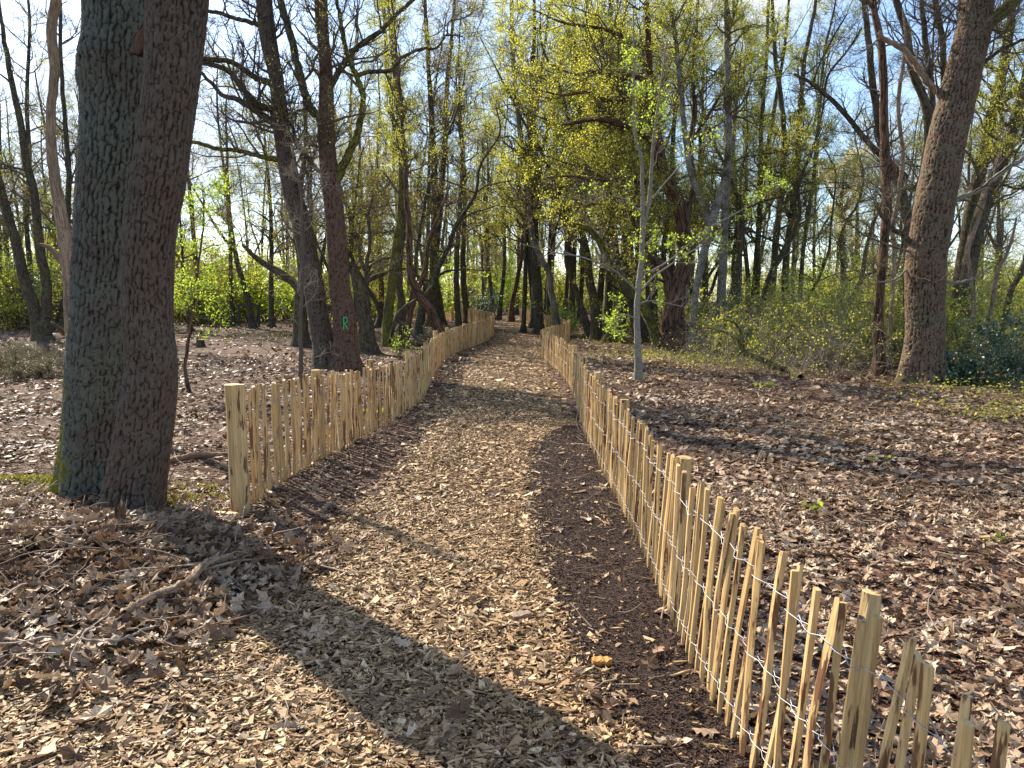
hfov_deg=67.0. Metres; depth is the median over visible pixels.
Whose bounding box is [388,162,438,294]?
woodland tree
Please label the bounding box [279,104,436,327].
crooked oak
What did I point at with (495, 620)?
wood splinter
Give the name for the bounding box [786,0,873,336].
slim tree
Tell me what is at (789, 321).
bush
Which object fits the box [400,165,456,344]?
dead tree
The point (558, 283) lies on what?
woodland bush
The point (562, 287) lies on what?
woodland bush
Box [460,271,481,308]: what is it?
understorey tree
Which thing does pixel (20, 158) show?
woodland tree
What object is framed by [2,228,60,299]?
understorey tree
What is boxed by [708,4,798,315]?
tall oak
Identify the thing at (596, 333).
dark tree
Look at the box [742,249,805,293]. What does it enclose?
understorey tree
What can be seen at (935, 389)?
ground cover
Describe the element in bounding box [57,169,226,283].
crooked oak
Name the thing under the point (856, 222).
woodland tree
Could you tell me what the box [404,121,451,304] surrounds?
woodland tree
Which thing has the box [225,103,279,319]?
woodland tree
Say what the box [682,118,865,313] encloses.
crooked oak
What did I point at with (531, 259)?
woodland tree
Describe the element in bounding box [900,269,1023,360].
bush
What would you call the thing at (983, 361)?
bramble
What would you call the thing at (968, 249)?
dead tree
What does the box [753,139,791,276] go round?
woodland tree
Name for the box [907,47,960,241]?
woodland tree
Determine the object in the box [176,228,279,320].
woodland bush
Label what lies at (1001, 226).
woodland tree
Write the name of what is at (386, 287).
woodland bush
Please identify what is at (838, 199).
blossom tree
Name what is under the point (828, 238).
woodland tree
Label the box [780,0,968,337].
dark tree
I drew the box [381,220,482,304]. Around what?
understorey tree
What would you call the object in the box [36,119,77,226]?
crooked oak
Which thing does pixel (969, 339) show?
bramble
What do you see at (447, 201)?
crooked oak
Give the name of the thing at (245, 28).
sky
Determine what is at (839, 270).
woodland bush
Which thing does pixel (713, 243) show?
woodland tree
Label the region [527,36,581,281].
woodland tree
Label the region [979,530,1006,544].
green plant
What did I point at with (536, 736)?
path
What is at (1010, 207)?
woodland tree
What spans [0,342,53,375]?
heather
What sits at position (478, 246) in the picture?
woodland tree
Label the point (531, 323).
woodland tree
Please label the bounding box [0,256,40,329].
woodland bush
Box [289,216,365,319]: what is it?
understorey tree
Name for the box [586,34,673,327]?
woodland tree
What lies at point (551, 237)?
woodland tree
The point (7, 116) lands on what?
woodland tree
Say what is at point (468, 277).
understorey tree
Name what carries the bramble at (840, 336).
on the ground at (222, 348)
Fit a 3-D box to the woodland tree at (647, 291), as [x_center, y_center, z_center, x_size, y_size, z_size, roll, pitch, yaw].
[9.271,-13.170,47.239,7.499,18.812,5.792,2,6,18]
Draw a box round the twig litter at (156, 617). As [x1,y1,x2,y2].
[0,373,1023,767]
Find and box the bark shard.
[114,498,125,518]
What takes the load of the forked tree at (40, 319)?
on the ground at (222, 348)
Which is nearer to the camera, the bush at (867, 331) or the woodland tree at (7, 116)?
the bush at (867, 331)
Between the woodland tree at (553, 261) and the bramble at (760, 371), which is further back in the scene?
the woodland tree at (553, 261)
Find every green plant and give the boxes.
[752,381,775,387]
[801,500,822,512]
[867,454,891,464]
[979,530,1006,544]
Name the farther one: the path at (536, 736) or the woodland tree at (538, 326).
the woodland tree at (538, 326)
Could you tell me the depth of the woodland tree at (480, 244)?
65.38 m
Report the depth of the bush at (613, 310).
35.81 m
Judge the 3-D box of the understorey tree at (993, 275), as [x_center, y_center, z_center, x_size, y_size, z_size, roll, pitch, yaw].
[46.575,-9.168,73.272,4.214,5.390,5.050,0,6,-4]
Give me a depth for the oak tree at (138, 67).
5.51 m
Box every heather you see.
[0,338,64,356]
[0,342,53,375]
[0,356,62,379]
[20,343,64,365]
[399,331,432,346]
[423,323,467,332]
[425,329,502,339]
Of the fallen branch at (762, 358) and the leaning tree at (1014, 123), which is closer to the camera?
the fallen branch at (762, 358)
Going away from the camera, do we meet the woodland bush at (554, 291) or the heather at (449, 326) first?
the heather at (449, 326)
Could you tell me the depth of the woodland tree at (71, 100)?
44.14 m
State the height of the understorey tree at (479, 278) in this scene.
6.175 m
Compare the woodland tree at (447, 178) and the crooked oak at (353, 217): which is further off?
the woodland tree at (447, 178)
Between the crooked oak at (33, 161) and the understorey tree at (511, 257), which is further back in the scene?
the understorey tree at (511, 257)
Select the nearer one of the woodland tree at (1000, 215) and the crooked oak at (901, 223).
the crooked oak at (901, 223)
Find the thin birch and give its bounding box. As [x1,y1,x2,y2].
[696,0,775,349]
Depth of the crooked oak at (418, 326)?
30.59 m
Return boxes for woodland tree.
[0,77,40,245]
[0,80,46,316]
[0,103,32,265]
[0,110,71,263]
[2,95,77,223]
[4,109,43,258]
[9,144,47,258]
[11,51,78,273]
[29,102,62,248]
[58,68,78,159]
[59,58,77,159]
[181,188,202,233]
[185,181,217,254]
[186,101,220,323]
[188,36,255,326]
[198,47,220,106]
[216,121,280,268]
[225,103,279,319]
[226,74,312,327]
[249,160,294,319]
[252,138,320,319]
[285,72,347,256]
[313,0,392,261]
[334,58,423,302]
[361,37,428,323]
[364,121,394,260]
[379,98,426,311]
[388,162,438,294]
[393,0,469,325]
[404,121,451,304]
[413,90,451,288]
[420,101,466,272]
[421,153,457,269]
[439,113,507,307]
[440,176,470,279]
[441,190,475,276]
[446,168,481,279]
[449,122,507,285]
[451,172,481,306]
[458,135,508,310]
[464,0,591,333]
[468,108,516,308]
[472,1,570,327]
[473,177,498,267]
[474,143,505,313]
[479,12,569,332]
[479,167,557,261]
[480,0,563,325]
[489,77,538,314]
[492,0,649,329]
[503,172,516,274]
[512,152,563,303]
[521,0,619,317]
[523,0,662,324]
[523,12,588,322]
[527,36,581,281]
[534,5,594,314]
[541,0,647,332]
[544,78,602,319]
[571,12,697,327]
[573,128,595,314]
[579,82,639,300]
[586,0,659,325]
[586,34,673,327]
[623,0,717,274]
[627,8,724,307]
[640,0,687,324]
[667,128,685,259]
[670,28,722,315]
[675,43,765,313]
[696,0,882,320]
[696,168,720,271]
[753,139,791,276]
[768,145,818,308]
[780,110,819,314]
[784,40,889,291]
[812,186,835,273]
[818,211,836,269]
[819,156,865,270]
[826,108,879,281]
[835,188,880,268]
[843,149,867,255]
[859,164,913,313]
[863,55,948,302]
[863,93,923,225]
[877,0,954,323]
[898,81,1007,250]
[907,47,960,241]
[915,78,1023,274]
[917,114,1008,243]
[949,115,1020,263]
[952,100,1023,316]
[958,113,995,313]
[958,164,1006,286]
[961,109,1022,311]
[985,169,1020,261]
[988,171,1023,264]
[1007,190,1023,314]
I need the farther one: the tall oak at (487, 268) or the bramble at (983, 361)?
the tall oak at (487, 268)
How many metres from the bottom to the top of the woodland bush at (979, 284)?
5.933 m
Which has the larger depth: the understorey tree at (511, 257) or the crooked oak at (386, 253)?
the understorey tree at (511, 257)
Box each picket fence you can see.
[224,306,494,512]
[520,307,1010,767]
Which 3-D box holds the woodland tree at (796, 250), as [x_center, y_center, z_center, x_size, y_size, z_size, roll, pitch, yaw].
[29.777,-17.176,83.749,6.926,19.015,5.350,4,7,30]
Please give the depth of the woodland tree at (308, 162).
54.94 m
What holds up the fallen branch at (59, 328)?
on the ground at (222, 348)
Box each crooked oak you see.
[0,77,78,329]
[0,125,72,271]
[0,164,65,324]
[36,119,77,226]
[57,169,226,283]
[71,118,276,330]
[175,132,223,268]
[195,78,412,257]
[205,73,412,329]
[231,34,425,270]
[272,111,454,291]
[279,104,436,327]
[299,95,441,315]
[334,0,519,330]
[352,81,486,287]
[354,83,566,335]
[446,0,653,342]
[453,9,674,338]
[512,11,742,342]
[512,12,691,338]
[530,10,722,342]
[572,71,760,305]
[598,0,842,340]
[612,0,864,337]
[617,103,757,295]
[645,80,834,312]
[650,92,819,323]
[663,78,850,342]
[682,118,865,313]
[750,97,913,322]
[794,122,921,333]
[803,87,977,333]
[808,84,999,321]
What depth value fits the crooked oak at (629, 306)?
28.40 m
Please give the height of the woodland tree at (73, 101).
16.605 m
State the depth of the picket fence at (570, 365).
2.85 m
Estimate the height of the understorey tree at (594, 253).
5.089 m
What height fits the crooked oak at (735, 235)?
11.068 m
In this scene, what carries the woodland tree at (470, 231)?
on the ground at (222, 348)
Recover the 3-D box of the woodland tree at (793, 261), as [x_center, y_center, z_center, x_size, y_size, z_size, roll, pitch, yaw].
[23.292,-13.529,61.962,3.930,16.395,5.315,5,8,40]
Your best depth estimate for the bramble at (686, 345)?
19.62 m
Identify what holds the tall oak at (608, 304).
on the ground at (222, 348)
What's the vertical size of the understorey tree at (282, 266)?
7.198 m
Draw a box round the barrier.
[236,304,260,326]
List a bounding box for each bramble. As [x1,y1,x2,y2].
[617,299,732,365]
[658,295,786,375]
[683,313,830,377]
[711,283,895,371]
[732,316,891,380]
[733,257,898,375]
[781,300,908,382]
[885,310,1023,373]
[893,335,1023,382]
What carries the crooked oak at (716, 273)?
on the ground at (222, 348)
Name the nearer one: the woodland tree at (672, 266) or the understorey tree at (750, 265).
the woodland tree at (672, 266)
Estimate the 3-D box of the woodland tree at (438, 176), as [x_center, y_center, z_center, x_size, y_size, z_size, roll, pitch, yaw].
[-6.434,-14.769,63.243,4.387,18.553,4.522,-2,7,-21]
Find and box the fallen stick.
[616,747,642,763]
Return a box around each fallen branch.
[45,625,158,641]
[50,321,64,334]
[120,551,254,615]
[170,451,227,462]
[388,284,432,341]
[694,319,803,378]
[873,376,952,389]
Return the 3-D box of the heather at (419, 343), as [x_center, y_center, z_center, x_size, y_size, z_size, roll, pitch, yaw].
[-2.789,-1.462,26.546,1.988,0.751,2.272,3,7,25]
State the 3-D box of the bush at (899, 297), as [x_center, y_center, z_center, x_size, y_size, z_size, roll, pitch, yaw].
[12.285,-2.755,26.314,6.126,3.769,5.998,1,6,10]
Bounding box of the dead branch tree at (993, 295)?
[986,217,1023,336]
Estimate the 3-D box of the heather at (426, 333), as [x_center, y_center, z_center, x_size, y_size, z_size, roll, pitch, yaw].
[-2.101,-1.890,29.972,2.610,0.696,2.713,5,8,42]
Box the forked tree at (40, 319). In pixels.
[0,0,57,340]
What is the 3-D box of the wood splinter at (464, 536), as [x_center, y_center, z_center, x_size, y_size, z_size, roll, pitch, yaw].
[-0.331,1.031,5.215,0.220,0.016,0.021,-6,8,-43]
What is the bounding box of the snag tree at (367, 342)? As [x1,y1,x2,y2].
[348,185,405,353]
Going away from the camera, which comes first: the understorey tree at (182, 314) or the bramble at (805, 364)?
the bramble at (805, 364)
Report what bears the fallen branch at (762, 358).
on the ground at (222, 348)
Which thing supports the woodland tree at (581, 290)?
on the ground at (222, 348)
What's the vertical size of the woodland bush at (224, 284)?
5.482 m
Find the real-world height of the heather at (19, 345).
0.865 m
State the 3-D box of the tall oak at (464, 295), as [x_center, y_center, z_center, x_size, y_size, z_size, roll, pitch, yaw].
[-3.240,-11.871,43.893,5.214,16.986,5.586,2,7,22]
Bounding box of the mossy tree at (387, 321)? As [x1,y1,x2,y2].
[362,0,436,346]
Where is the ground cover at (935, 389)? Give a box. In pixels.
[175,319,1023,424]
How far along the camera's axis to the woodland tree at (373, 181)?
70.96 m
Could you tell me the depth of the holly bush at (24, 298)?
39.31 m
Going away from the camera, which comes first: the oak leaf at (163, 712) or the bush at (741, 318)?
the oak leaf at (163, 712)
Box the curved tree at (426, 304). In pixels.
[370,0,444,333]
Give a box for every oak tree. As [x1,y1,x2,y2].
[28,0,208,511]
[190,0,374,368]
[250,0,535,370]
[813,0,1023,386]
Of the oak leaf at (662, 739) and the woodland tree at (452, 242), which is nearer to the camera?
the oak leaf at (662, 739)
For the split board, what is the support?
on the ground at (222, 348)
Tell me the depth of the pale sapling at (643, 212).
14.99 m
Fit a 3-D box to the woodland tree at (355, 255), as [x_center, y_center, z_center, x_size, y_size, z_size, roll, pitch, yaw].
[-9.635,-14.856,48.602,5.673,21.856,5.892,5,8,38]
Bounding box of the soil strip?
[525,427,757,767]
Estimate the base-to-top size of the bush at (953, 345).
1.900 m
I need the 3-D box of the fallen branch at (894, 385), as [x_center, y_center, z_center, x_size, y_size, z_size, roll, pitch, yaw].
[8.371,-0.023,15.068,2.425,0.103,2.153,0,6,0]
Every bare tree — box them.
[0,0,76,324]
[4,0,80,227]
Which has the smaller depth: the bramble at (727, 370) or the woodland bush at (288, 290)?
the bramble at (727, 370)
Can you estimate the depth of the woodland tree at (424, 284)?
41.09 m
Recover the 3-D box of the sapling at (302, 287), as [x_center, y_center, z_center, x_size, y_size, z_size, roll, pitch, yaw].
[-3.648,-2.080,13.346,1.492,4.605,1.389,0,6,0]
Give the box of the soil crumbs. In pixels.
[523,426,763,767]
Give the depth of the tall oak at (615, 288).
37.28 m
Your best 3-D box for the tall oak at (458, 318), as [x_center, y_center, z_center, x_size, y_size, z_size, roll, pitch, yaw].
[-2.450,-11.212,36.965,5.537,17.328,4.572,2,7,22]
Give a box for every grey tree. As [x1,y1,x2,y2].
[408,0,467,326]
[426,0,487,325]
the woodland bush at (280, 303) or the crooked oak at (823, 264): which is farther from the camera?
the woodland bush at (280, 303)
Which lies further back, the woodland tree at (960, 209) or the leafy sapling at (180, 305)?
the woodland tree at (960, 209)
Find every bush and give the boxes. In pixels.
[0,233,64,330]
[0,235,62,330]
[0,244,61,316]
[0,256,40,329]
[0,257,63,328]
[4,245,62,320]
[14,261,60,304]
[28,251,63,325]
[174,228,294,323]
[174,236,217,320]
[174,240,238,321]
[174,240,276,322]
[174,254,262,323]
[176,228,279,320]
[183,230,317,320]
[202,245,281,320]
[210,239,293,320]
[219,254,358,322]
[239,278,292,320]
[249,263,294,320]
[254,253,329,320]
[258,245,351,319]
[322,254,372,314]
[350,247,420,316]
[351,260,417,320]
[371,239,496,318]
[441,259,480,305]
[441,283,476,307]
[460,283,515,317]
[465,255,529,314]
[501,242,648,315]
[511,255,597,318]
[521,267,577,309]
[532,298,589,335]
[599,253,701,318]
[600,294,660,333]
[654,290,726,343]
[657,262,712,313]
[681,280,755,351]
[683,281,783,356]
[685,261,830,345]
[695,287,815,370]
[717,244,873,354]
[729,249,889,341]
[729,260,806,313]
[745,300,886,368]
[770,246,977,346]
[775,267,816,314]
[775,273,902,357]
[783,287,904,369]
[793,261,871,309]
[795,252,861,314]
[799,266,872,314]
[816,246,896,313]
[832,292,955,366]
[862,304,1020,370]
[868,257,1018,343]
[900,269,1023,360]
[940,340,1023,385]
[946,243,1004,310]
[946,254,984,304]
[946,291,1023,372]
[947,244,1023,346]
[954,306,1023,383]
[987,248,1023,321]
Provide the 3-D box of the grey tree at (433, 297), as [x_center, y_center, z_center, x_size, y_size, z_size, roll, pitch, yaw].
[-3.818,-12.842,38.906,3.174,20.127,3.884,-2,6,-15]
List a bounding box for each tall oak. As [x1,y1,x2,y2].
[312,5,425,320]
[317,19,397,320]
[408,27,503,322]
[409,0,514,325]
[443,61,520,317]
[468,57,548,319]
[475,17,563,311]
[538,1,595,327]
[556,0,662,337]
[557,0,658,329]
[627,6,683,317]
[652,0,747,317]
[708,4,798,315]
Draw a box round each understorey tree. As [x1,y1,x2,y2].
[0,189,61,319]
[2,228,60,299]
[174,225,213,323]
[251,253,295,319]
[265,191,345,309]
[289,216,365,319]
[343,128,427,308]
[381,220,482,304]
[441,249,480,311]
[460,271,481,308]
[466,250,498,303]
[469,237,522,311]
[477,234,515,302]
[483,233,563,305]
[491,254,555,308]
[495,270,527,310]
[592,249,660,321]
[701,249,762,309]
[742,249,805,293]
[742,256,767,294]
[790,248,836,300]
[816,235,877,291]
[831,221,899,315]
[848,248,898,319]
[947,238,997,293]
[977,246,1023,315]
[983,264,1017,303]
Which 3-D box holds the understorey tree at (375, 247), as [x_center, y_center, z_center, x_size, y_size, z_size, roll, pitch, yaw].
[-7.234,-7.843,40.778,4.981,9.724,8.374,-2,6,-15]
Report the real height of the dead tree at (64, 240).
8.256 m
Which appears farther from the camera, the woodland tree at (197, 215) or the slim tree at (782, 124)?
the woodland tree at (197, 215)
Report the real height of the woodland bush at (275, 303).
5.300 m
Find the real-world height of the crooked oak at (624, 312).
13.347 m
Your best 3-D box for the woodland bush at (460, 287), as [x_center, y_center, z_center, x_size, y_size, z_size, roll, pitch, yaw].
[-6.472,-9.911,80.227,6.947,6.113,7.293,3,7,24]
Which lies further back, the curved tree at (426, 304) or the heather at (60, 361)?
the curved tree at (426, 304)
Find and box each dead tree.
[27,0,71,342]
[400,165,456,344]
[542,177,660,349]
[886,9,915,368]
[953,161,1001,362]
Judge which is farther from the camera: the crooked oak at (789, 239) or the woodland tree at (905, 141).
the woodland tree at (905, 141)
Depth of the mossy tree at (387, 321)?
25.94 m
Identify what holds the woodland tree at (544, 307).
on the ground at (222, 348)
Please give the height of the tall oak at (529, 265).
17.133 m
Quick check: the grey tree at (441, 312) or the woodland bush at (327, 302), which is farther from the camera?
the woodland bush at (327, 302)
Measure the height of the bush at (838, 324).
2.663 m
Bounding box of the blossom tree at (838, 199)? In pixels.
[806,145,877,317]
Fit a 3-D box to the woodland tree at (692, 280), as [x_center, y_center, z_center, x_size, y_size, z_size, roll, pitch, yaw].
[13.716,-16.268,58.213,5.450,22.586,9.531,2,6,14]
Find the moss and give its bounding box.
[0,468,311,519]
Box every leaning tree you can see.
[201,57,257,327]
[947,3,1023,344]
[952,0,1023,355]
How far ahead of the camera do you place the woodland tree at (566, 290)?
41.61 m
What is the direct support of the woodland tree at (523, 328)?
on the ground at (222, 348)
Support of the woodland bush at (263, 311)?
on the ground at (222, 348)
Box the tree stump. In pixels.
[195,339,205,347]
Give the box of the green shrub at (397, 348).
[389,326,422,359]
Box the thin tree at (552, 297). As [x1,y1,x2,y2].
[487,0,562,336]
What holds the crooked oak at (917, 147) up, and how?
on the ground at (222, 348)
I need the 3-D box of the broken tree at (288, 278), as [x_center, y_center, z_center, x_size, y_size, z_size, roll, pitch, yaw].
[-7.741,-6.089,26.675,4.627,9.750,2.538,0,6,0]
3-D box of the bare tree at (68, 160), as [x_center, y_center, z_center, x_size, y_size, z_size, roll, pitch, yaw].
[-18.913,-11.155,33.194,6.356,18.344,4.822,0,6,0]
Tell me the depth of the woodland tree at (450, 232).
98.40 m
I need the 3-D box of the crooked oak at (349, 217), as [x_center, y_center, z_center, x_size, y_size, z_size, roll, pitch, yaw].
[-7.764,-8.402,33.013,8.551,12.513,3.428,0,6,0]
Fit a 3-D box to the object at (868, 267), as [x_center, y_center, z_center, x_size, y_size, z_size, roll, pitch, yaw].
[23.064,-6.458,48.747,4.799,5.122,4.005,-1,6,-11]
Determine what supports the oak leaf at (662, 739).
on the soil strip
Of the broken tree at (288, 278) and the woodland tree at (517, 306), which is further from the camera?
the woodland tree at (517, 306)
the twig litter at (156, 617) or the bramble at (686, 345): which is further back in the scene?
the bramble at (686, 345)
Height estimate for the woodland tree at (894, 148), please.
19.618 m
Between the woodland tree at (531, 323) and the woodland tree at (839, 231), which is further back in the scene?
the woodland tree at (839, 231)
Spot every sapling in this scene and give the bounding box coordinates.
[173,171,249,392]
[257,121,344,389]
[522,9,792,381]
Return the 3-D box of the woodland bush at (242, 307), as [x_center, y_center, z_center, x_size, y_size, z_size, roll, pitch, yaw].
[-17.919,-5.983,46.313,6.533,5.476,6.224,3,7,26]
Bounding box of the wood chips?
[0,318,763,767]
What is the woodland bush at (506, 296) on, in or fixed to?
on the ground at (222, 348)
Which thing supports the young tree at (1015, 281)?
on the ground at (222, 348)
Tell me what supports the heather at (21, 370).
on the ground at (222, 348)
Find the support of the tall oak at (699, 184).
on the ground at (222, 348)
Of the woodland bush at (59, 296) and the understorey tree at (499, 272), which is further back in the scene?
the understorey tree at (499, 272)
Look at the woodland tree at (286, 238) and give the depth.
50.49 m
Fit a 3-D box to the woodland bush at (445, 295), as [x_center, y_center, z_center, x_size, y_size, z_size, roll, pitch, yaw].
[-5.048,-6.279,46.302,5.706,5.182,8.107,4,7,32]
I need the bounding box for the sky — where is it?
[0,0,1023,302]
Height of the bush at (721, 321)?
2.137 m
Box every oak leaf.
[147,703,168,721]
[291,584,300,590]
[654,733,691,745]
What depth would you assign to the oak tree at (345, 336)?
17.28 m
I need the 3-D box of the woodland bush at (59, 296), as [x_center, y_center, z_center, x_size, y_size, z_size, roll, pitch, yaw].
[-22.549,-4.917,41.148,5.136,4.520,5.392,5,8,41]
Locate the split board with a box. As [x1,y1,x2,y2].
[192,510,252,515]
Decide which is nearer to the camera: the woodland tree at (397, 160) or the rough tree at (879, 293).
the rough tree at (879, 293)
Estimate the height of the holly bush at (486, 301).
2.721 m
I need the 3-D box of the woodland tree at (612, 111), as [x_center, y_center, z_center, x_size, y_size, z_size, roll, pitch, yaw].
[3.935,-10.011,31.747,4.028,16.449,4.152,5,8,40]
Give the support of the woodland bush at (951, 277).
on the ground at (222, 348)
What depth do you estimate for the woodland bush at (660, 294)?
50.23 m
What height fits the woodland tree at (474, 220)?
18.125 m
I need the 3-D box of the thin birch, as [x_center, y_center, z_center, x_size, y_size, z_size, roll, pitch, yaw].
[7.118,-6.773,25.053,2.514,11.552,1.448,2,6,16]
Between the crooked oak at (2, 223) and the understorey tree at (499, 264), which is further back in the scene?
the understorey tree at (499, 264)
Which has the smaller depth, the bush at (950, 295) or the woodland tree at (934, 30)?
the bush at (950, 295)
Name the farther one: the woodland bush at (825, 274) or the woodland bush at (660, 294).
the woodland bush at (825, 274)
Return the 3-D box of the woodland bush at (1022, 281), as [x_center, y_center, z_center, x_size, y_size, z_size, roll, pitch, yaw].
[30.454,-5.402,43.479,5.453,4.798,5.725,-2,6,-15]
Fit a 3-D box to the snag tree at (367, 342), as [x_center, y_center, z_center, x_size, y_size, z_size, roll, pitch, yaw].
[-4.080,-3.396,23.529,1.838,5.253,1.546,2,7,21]
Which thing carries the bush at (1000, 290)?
on the ground at (222, 348)
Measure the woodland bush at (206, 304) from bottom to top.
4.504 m
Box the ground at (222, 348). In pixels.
[0,302,1023,767]
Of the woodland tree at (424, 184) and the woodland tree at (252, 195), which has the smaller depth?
the woodland tree at (424, 184)
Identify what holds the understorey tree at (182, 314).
on the ground at (222, 348)
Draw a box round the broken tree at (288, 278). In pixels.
[217,74,356,346]
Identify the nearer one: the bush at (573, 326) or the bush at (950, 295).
the bush at (950, 295)
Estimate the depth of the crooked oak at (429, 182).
31.63 m
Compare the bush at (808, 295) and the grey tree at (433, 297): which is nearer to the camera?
the bush at (808, 295)
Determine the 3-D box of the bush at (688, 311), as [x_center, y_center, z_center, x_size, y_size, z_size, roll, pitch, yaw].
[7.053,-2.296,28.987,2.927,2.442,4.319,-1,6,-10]
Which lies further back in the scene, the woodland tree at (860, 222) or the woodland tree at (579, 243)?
the woodland tree at (860, 222)
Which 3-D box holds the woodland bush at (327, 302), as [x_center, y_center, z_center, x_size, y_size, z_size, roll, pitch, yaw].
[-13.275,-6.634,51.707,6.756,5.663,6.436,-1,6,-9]
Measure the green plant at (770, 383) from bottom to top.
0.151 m
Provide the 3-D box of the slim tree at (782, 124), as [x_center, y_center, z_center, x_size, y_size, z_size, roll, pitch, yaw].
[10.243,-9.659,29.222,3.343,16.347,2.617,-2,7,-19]
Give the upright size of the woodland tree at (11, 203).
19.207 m
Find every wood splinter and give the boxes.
[450,533,475,540]
[478,616,507,623]
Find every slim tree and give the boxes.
[339,0,447,342]
[730,0,806,329]
[753,0,830,340]
[767,0,841,340]
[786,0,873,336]
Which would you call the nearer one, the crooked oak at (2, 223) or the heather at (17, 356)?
the heather at (17, 356)
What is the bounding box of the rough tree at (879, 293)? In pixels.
[830,0,934,376]
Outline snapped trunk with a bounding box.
[506,221,524,321]
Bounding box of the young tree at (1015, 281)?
[1000,248,1023,334]
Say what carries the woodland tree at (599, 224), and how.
on the ground at (222, 348)
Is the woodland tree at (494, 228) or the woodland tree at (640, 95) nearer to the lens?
the woodland tree at (640, 95)
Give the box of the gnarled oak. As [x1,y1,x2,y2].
[480,0,781,350]
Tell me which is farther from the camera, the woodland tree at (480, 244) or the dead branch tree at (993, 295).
the woodland tree at (480, 244)
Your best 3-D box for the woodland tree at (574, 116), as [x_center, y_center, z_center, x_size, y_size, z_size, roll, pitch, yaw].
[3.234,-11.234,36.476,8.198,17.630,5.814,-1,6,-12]
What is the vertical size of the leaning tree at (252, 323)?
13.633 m
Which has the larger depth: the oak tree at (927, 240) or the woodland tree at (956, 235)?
the woodland tree at (956, 235)
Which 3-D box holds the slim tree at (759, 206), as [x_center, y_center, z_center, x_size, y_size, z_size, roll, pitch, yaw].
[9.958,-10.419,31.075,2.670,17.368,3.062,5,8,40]
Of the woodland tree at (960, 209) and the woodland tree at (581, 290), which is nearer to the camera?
the woodland tree at (581, 290)
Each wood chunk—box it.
[510,610,530,619]
[591,655,611,665]
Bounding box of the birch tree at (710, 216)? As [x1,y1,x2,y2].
[610,0,794,354]
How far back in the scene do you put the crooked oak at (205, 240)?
40.59 m
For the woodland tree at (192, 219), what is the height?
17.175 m
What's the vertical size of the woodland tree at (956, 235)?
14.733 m
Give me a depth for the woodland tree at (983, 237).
60.17 m
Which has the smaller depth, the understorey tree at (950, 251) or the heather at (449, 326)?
the heather at (449, 326)
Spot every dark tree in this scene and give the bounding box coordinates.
[545,0,615,339]
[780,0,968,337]
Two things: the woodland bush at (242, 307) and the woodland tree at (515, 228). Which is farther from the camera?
the woodland tree at (515, 228)
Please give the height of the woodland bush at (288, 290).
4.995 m
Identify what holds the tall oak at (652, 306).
on the ground at (222, 348)
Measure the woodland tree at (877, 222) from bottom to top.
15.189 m
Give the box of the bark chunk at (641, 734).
[635,726,646,743]
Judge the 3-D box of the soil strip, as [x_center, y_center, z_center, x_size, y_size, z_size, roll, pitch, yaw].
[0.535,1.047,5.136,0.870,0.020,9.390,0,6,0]
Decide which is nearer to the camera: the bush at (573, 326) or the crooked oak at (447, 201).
the bush at (573, 326)
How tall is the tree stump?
0.323 m
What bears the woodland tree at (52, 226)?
on the ground at (222, 348)
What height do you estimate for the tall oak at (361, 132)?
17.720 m
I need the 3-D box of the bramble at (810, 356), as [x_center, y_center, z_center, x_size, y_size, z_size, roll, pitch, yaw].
[6.895,-1.349,16.702,3.798,2.950,4.154,-3,7,-29]
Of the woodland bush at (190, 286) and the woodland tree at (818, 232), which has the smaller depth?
the woodland bush at (190, 286)
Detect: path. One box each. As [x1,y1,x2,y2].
[0,389,623,767]
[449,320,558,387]
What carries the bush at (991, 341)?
on the ground at (222, 348)
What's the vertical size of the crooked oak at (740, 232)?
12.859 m
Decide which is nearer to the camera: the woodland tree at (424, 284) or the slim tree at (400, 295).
the slim tree at (400, 295)
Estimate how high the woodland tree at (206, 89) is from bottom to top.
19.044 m
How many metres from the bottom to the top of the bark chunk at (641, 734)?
0.042 m
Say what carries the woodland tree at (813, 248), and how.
on the ground at (222, 348)
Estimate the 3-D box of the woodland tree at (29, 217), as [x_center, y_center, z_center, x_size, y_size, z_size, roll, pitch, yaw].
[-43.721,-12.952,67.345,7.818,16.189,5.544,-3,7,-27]
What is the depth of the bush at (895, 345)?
18.49 m
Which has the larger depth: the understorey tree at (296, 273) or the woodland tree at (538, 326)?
the understorey tree at (296, 273)
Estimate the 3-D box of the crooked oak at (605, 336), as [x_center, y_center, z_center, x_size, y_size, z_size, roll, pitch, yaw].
[4.466,-7.582,29.037,7.578,12.466,3.462,0,6,0]
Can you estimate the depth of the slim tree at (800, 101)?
29.88 m

